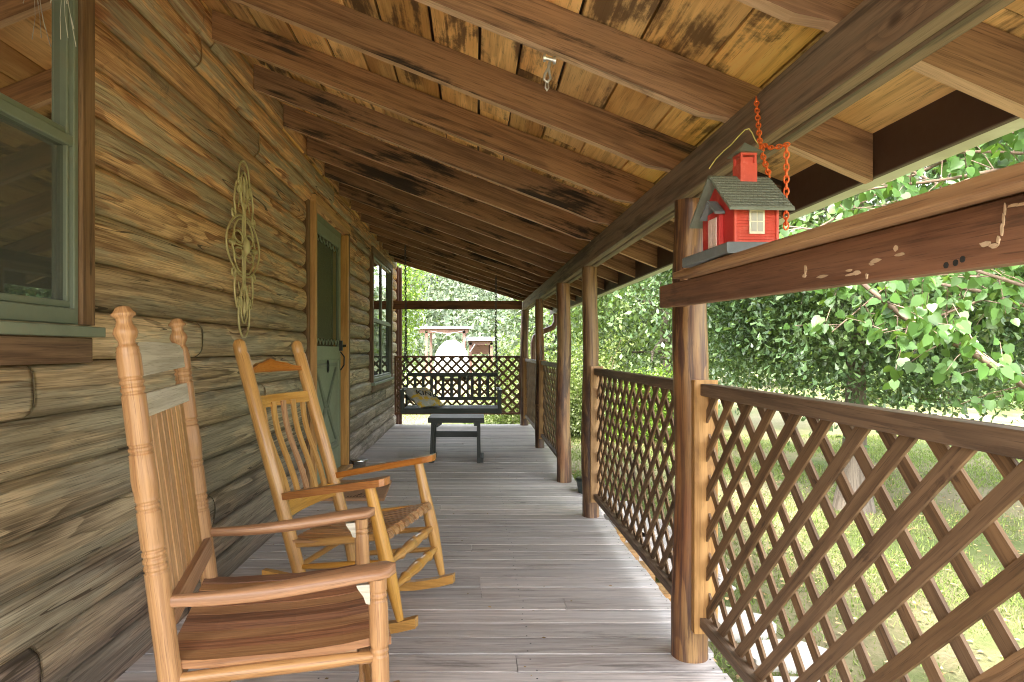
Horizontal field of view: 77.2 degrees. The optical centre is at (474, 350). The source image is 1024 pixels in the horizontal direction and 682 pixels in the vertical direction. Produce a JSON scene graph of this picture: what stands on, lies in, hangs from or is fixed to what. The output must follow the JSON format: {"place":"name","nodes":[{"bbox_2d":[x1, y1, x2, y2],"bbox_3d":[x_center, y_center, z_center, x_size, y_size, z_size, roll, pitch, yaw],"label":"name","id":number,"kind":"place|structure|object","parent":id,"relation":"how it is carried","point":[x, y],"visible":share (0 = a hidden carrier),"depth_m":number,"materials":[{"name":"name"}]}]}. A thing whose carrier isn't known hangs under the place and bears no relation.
{"place":"outdoors","nodes":[
{"label":"outdoors","id":0,"kind":"place"},
{"bbox_2d":[402,281,969,373],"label":"hill","id":1,"kind":"structure","parent":0,"point":[419,367],"depth_m":58.70,"materials":[{"name":"green plant"}]},
{"bbox_2d":[398,265,812,363],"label":"hillside forest","id":2,"kind":"object","parent":1,"relation":"on","point":[460,318],"visible":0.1,"depth_m":70.94,"materials":[{"name":"green plant"}]},
{"bbox_2d":[402,373,1023,681],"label":"lawn","id":3,"kind":"structure","parent":0,"point":[987,645],"depth_m":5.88,"materials":[{"name":"green plant"}]},
{"bbox_2d":[0,0,401,681],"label":"log house","id":4,"kind":"structure","parent":3,"relation":"on","point":[134,134],"depth_m":2.44,"materials":[{"name":"brown wood"}]},
{"bbox_2d":[0,0,105,364],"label":"window","id":5,"kind":"structure","parent":4,"relation":"in","point":[47,47],"depth_m":1.97,"materials":[{"name":"green wood"}]},
{"bbox_2d":[225,160,259,337],"bbox_3d":[-1.263,-0.558,3.523,0.050,0.976,0.510,0,0,0],"label":"rope","id":6,"kind":"object","parent":4,"relation":"attached to","point":[243,306],"depth_m":3.51,"materials":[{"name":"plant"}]},
{"bbox_2d":[317,220,345,484],"bbox_3d":[-1.317,0.017,5.780,0.095,2.255,1.160,0,0,0],"label":"screen door","id":7,"kind":"structure","parent":4,"relation":"in","point":[330,345],"depth_m":5.94,"materials":[{"name":"grey paint"}]},
{"bbox_2d":[352,246,393,392],"bbox_3d":[-1.627,-0.410,8.980,0.745,2.240,2.380,0,0,0],"label":"window","id":8,"kind":"structure","parent":4,"relation":"in","point":[380,312],"depth_m":8.89,"materials":[{"name":"green wood"}]},
{"bbox_2d":[397,263,437,384],"bbox_3d":[-1.908,-0.687,13.529,2.312,4.978,2.478,0,0,0],"label":"maple tree","id":9,"kind":"object","parent":3,"relation":"on","point":[409,274],"visible":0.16,"depth_m":13.44,"materials":[{"name":"green plant"}]},
{"bbox_2d":[114,424,732,681],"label":"porch floor","id":10,"kind":"structure","parent":3,"relation":"on","point":[551,583],"depth_m":3.34,"materials":[{"name":"grey wood"}]},
{"bbox_2d":[110,306,399,681],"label":"rocking chair","id":11,"kind":"object","parent":10,"relation":"on","point":[243,627],"visible":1,"depth_m":1.58,"materials":[{"name":"brown wood"}]},
{"bbox_2d":[233,339,454,633],"bbox_3d":[-0.673,0.577,2.975,1.044,1.261,0.667,0,0,15],"label":"rocking chair","id":12,"kind":"object","parent":10,"relation":"on","point":[385,525],"visible":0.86,"depth_m":2.91,"materials":[{"name":"brown wood"}]},
{"bbox_2d":[322,480,391,500],"bbox_3d":[-0.988,1.187,5.465,0.525,0.024,0.730,0,0,0],"label":"doormat","id":13,"kind":"object","parent":10,"relation":"on","point":[360,495],"visible":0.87,"depth_m":5.24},
{"bbox_2d":[350,458,367,467],"bbox_3d":[-1.200,1.165,6.620,0.188,0.069,0.188,0,0,0],"label":"dog bowl","id":14,"kind":"object","parent":10,"relation":"on","point":[358,463],"visible":0.92,"depth_m":6.56,"materials":[{"name":"silver metal"}]},
{"bbox_2d":[428,414,483,462],"bbox_3d":[-0.200,0.959,7.046,0.604,0.486,0.437,0,0,1],"label":"side table","id":15,"kind":"object","parent":10,"relation":"on","point":[436,420],"visible":0.95,"depth_m":6.87,"materials":[{"name":"grey wood"}]},
{"bbox_2d":[520,310,528,425],"bbox_3d":[0.800,0.274,10.318,0.149,1.857,0.147,0,0,0],"label":"porch post","id":16,"kind":"object","parent":10,"relation":"on","point":[524,338],"visible":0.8,"depth_m":10.27,"materials":[{"name":"brown wood"}]},
{"bbox_2d":[394,356,520,414],"bbox_3d":[-0.280,0.555,10.341,2.040,0.950,0.043,0,0,0],"label":"lattice panel","id":17,"kind":"object","parent":16,"relation":"attached to","point":[479,358],"visible":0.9,"depth_m":10.33,"materials":[{"name":"brown wood"}]},
{"bbox_2d":[393,301,521,308],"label":"tie beam","id":18,"kind":"structure","parent":16,"relation":"on","point":[458,304],"depth_m":10.27,"materials":[{"name":"brown wood"}]},
{"bbox_2d":[199,0,1023,397],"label":"porch roof","id":19,"kind":"structure","parent":16,"relation":"on","point":[455,140],"depth_m":2.58,"materials":[{"name":"brown wood"}]},
{"bbox_2d":[399,245,501,413],"bbox_3d":[-0.295,-0.278,8.115,1.260,2.096,0.570,0,0,0],"label":"porch swing","id":20,"kind":"object","parent":19,"relation":"hanging from","point":[495,408],"visible":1,"depth_m":8.26,"materials":[{"name":"green paint"}]},
{"bbox_2d":[405,387,443,407],"bbox_3d":[-0.655,0.586,8.050,0.337,0.243,0.433,0,0,44],"label":"pillow","id":21,"kind":"object","parent":20,"relation":"on","point":[423,397],"visible":0.98,"depth_m":7.96,"materials":[{"name":"yellow fabric"}]},
{"bbox_2d":[543,54,555,90],"bbox_3d":[0.232,-0.868,2.000,0.041,0.116,0.024,0,0,0],"label":"swing hook","id":22,"kind":"object","parent":19,"relation":"attached to","point":[549,60],"visible":1,"depth_m":2.00,"materials":[{"name":"metal"}]},
{"bbox_2d":[522,0,1015,309],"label":"header beam","id":23,"kind":"structure","parent":19,"relation":"attached to","point":[862,49],"depth_m":1.53,"materials":[{"name":"brown wood"}]},
{"bbox_2d":[753,96,789,229],"bbox_3d":[0.761,-0.505,1.689,0.051,0.409,0.199,0,0,0],"label":"orange chain","id":24,"kind":"object","parent":23,"relation":"hanging from","point":[786,163],"visible":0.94,"depth_m":1.62,"materials":[{"name":"orange metal"}]},
{"bbox_2d":[535,299,543,447],"bbox_3d":[0.799,0.283,7.929,0.120,1.838,0.118,0,0,0],"label":"porch post","id":25,"kind":"object","parent":10,"relation":"on","point":[539,342],"visible":0.82,"depth_m":7.88,"materials":[{"name":"brown wood"}]},
{"bbox_2d":[523,358,535,429],"bbox_3d":[0.823,0.596,9.115,0.095,0.969,2.250,0,0,0],"label":"lattice panel","id":26,"kind":"object","parent":25,"relation":"attached to","point":[528,401],"visible":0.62,"depth_m":9.65,"materials":[{"name":"brown wood"}]},
{"bbox_2d":[539,360,556,456],"bbox_3d":[0.833,0.596,6.912,0.095,0.969,1.915,0,0,0],"label":"lattice panel","id":27,"kind":"object","parent":25,"relation":"attached to","point":[545,375],"visible":0.56,"depth_m":7.33,"materials":[{"name":"brown wood"}]},
{"bbox_2d":[556,283,571,482],"bbox_3d":[0.814,0.292,5.879,0.147,1.821,0.143,0,0,0],"label":"porch post","id":28,"kind":"object","parent":10,"relation":"on","point":[563,434],"visible":1,"depth_m":5.83,"materials":[{"name":"brown wood"}]},
{"bbox_2d":[575,476,581,493],"bbox_3d":[0.970,1.159,5.420,0.244,0.153,0.244,0,0,0],"label":"planter tub","id":29,"kind":"object","parent":10,"relation":"on","point":[579,482],"visible":0.16,"depth_m":5.38,"materials":[{"name":"green plastic"}]},
{"bbox_2d":[581,266,598,517],"bbox_3d":[0.837,0.298,4.649,0.130,1.810,0.127,0,0,0],"label":"porch post","id":30,"kind":"object","parent":10,"relation":"on","point":[590,331],"visible":0.73,"depth_m":4.60,"materials":[{"name":"brown wood"}]},
{"bbox_2d":[590,366,674,594],"bbox_3d":[0.871,0.596,3.591,0.095,0.969,1.993,0,0,0],"label":"lattice panel","id":31,"kind":"object","parent":30,"relation":"attached to","point":[657,566],"visible":0.76,"depth_m":3.46,"materials":[{"name":"brown wood"}]},
{"bbox_2d":[671,198,708,663],"bbox_3d":[0.849,0.305,2.521,0.151,1.793,0.151,0,0,0],"label":"porch post","id":32,"kind":"object","parent":10,"relation":"on","point":[690,358],"visible":0.66,"depth_m":2.47,"materials":[{"name":"brown wood"}]},
{"bbox_2d":[659,162,1023,307],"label":"wooden beam","id":33,"kind":"structure","parent":32,"relation":"attached to","point":[974,223],"depth_m":0.94,"materials":[{"name":"brown wood"}]},
{"bbox_2d":[682,143,794,267],"bbox_3d":[0.660,-0.378,1.641,0.162,0.294,0.292,0,0,-4],"label":"birdhouse","id":34,"kind":"object","parent":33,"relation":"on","point":[740,208],"visible":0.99,"depth_m":1.56,"materials":[{"name":"red paint"}]},
{"bbox_2d":[708,217,716,248],"bbox_3d":[0.595,-0.294,1.606,0.003,0.072,0.046,0,0,-4],"label":"door","id":35,"kind":"structure","parent":34,"relation":"in","point":[712,224],"depth_m":1.60,"materials":[{"name":"paint"}]},
{"bbox_2d":[709,128,758,168],"bbox_3d":[0.672,-0.521,1.654,0.161,0.116,0.010,0,0,-20],"label":"hanging wire","id":36,"kind":"object","parent":34,"relation":"attached to","point":[732,143],"visible":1,"depth_m":1.65,"materials":[{"name":"metal"}]},
{"bbox_2d":[749,210,764,233],"bbox_3d":[0.671,-0.307,1.522,0.038,0.058,0.005,0,0,-4],"label":"window","id":37,"kind":"structure","parent":34,"relation":"in","point":[756,217],"depth_m":1.52,"materials":[{"name":"beige paint"}]},
{"bbox_2d":[691,380,1023,681],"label":"lattice panel","id":38,"kind":"object","parent":32,"relation":"attached to","point":[1000,445],"visible":1,"depth_m":1.52,"materials":[{"name":"brown wood"}]},
{"bbox_2d":[415,327,471,377],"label":"open shed","id":39,"kind":"structure","parent":3,"relation":"on","point":[463,330],"depth_m":42.00,"materials":[{"name":"metal"}]},
{"bbox_2d":[434,340,468,379],"bbox_3d":[-1.400,0.575,39.938,2.080,2.450,3.925,0,0,0],"label":"camper trailer","id":40,"kind":"object","parent":3,"relation":"on","point":[451,348],"visible":0.66,"depth_m":38.00,"materials":[{"name":"white paint"}]},
{"bbox_2d":[465,337,494,372],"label":"open shed","id":41,"kind":"structure","parent":3,"relation":"on","point":[477,345],"depth_m":44.00,"materials":[{"name":"metal"}]},
{"bbox_2d":[456,324,582,441],"bbox_3d":[1.116,0.561,13.603,3.045,2.673,3.136,0,0,-41],"label":"shrub","id":42,"kind":"object","parent":3,"relation":"on","point":[508,419],"visible":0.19,"depth_m":13.16,"materials":[{"name":"green plant"}]},
{"bbox_2d":[483,293,671,385],"bbox_3d":[4.845,-1.585,29.943,8.983,7.824,8.588,0,0,0],"label":"blue green tree","id":43,"kind":"object","parent":3,"relation":"on","point":[515,322],"visible":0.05,"depth_m":28.75,"materials":[{"name":"green plant"}]},
{"bbox_2d":[544,322,655,438],"bbox_3d":[2.561,0.563,13.834,3.038,2.638,2.575,0,0,24],"label":"shrub","id":44,"kind":"object","parent":3,"relation":"on","point":[577,389],"visible":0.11,"depth_m":13.57,"materials":[{"name":"green plant"}]},
{"bbox_2d":[603,360,673,445],"bbox_3d":[3.501,1.016,12.883,2.512,1.714,2.110,0,0,0],"label":"shrub","id":45,"kind":"object","parent":3,"relation":"on","point":[669,396],"visible":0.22,"depth_m":12.59,"materials":[{"name":"green plant"}]},
{"bbox_2d":[501,213,827,414],"bbox_3d":[4.539,-2.403,15.325,9.430,8.682,7.069,0,0,0],"label":"dark leafed tree","id":46,"kind":"object","parent":3,"relation":"on","point":[608,321],"visible":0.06,"depth_m":14.76,"materials":[{"name":"green plant"}]},
{"bbox_2d":[604,501,735,590],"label":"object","id":47,"kind":"structure","parent":3,"relation":"on","point":[720,578],"depth_m":4.86,"materials":[{"name":"wood"}]},
{"bbox_2d":[479,213,905,394],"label":"woods","id":48,"kind":"object","parent":3,"relation":"on","point":[555,348],"visible":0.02,"depth_m":28.92,"materials":[{"name":"green plant"}]},
{"bbox_2d":[708,606,775,642],"bbox_3d":[1.611,1.778,4.155,0.622,0.065,0.452,0,0,0],"label":"flagstone","id":49,"kind":"object","parent":3,"relation":"on","point":[747,627],"visible":0.16,"depth_m":4.08,"materials":[{"name":"grey stone"}]},
{"bbox_2d":[750,639,826,673],"bbox_3d":[1.805,1.778,3.714,0.540,0.065,0.328,0,0,0],"label":"flagstone","id":50,"kind":"object","parent":3,"relation":"on","point":[805,654],"visible":0.21,"depth_m":3.68,"materials":[{"name":"grey stone"}]},
{"bbox_2d":[773,676,819,681],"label":"flagstone","id":51,"kind":"object","parent":3,"relation":"on","point":[779,678],"visible":0.33,"depth_m":3.41,"materials":[{"name":"grey stone"}]},
{"bbox_2d":[572,440,1023,681],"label":"fallen leaves","id":52,"kind":"object","parent":3,"relation":"on","point":[738,676],"visible":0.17,"depth_m":5.26,"materials":[{"name":"plant"}]},
{"bbox_2d":[597,144,1023,513],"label":"oak tree","id":53,"kind":"object","parent":3,"relation":"on","point":[859,358],"visible":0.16,"depth_m":6.77,"materials":[{"name":"green plant"}]},
{"bbox_2d":[779,128,1023,415],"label":"redbud tree","id":54,"kind":"object","parent":3,"relation":"on","point":[985,158],"visible":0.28,"depth_m":3.56,"materials":[{"name":"green plant"}]},
{"bbox_2d":[802,319,1023,410],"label":"shrub","id":55,"kind":"object","parent":3,"relation":"on","point":[912,404],"visible":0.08,"depth_m":21.16,"materials":[{"name":"green plant"}]}
]}

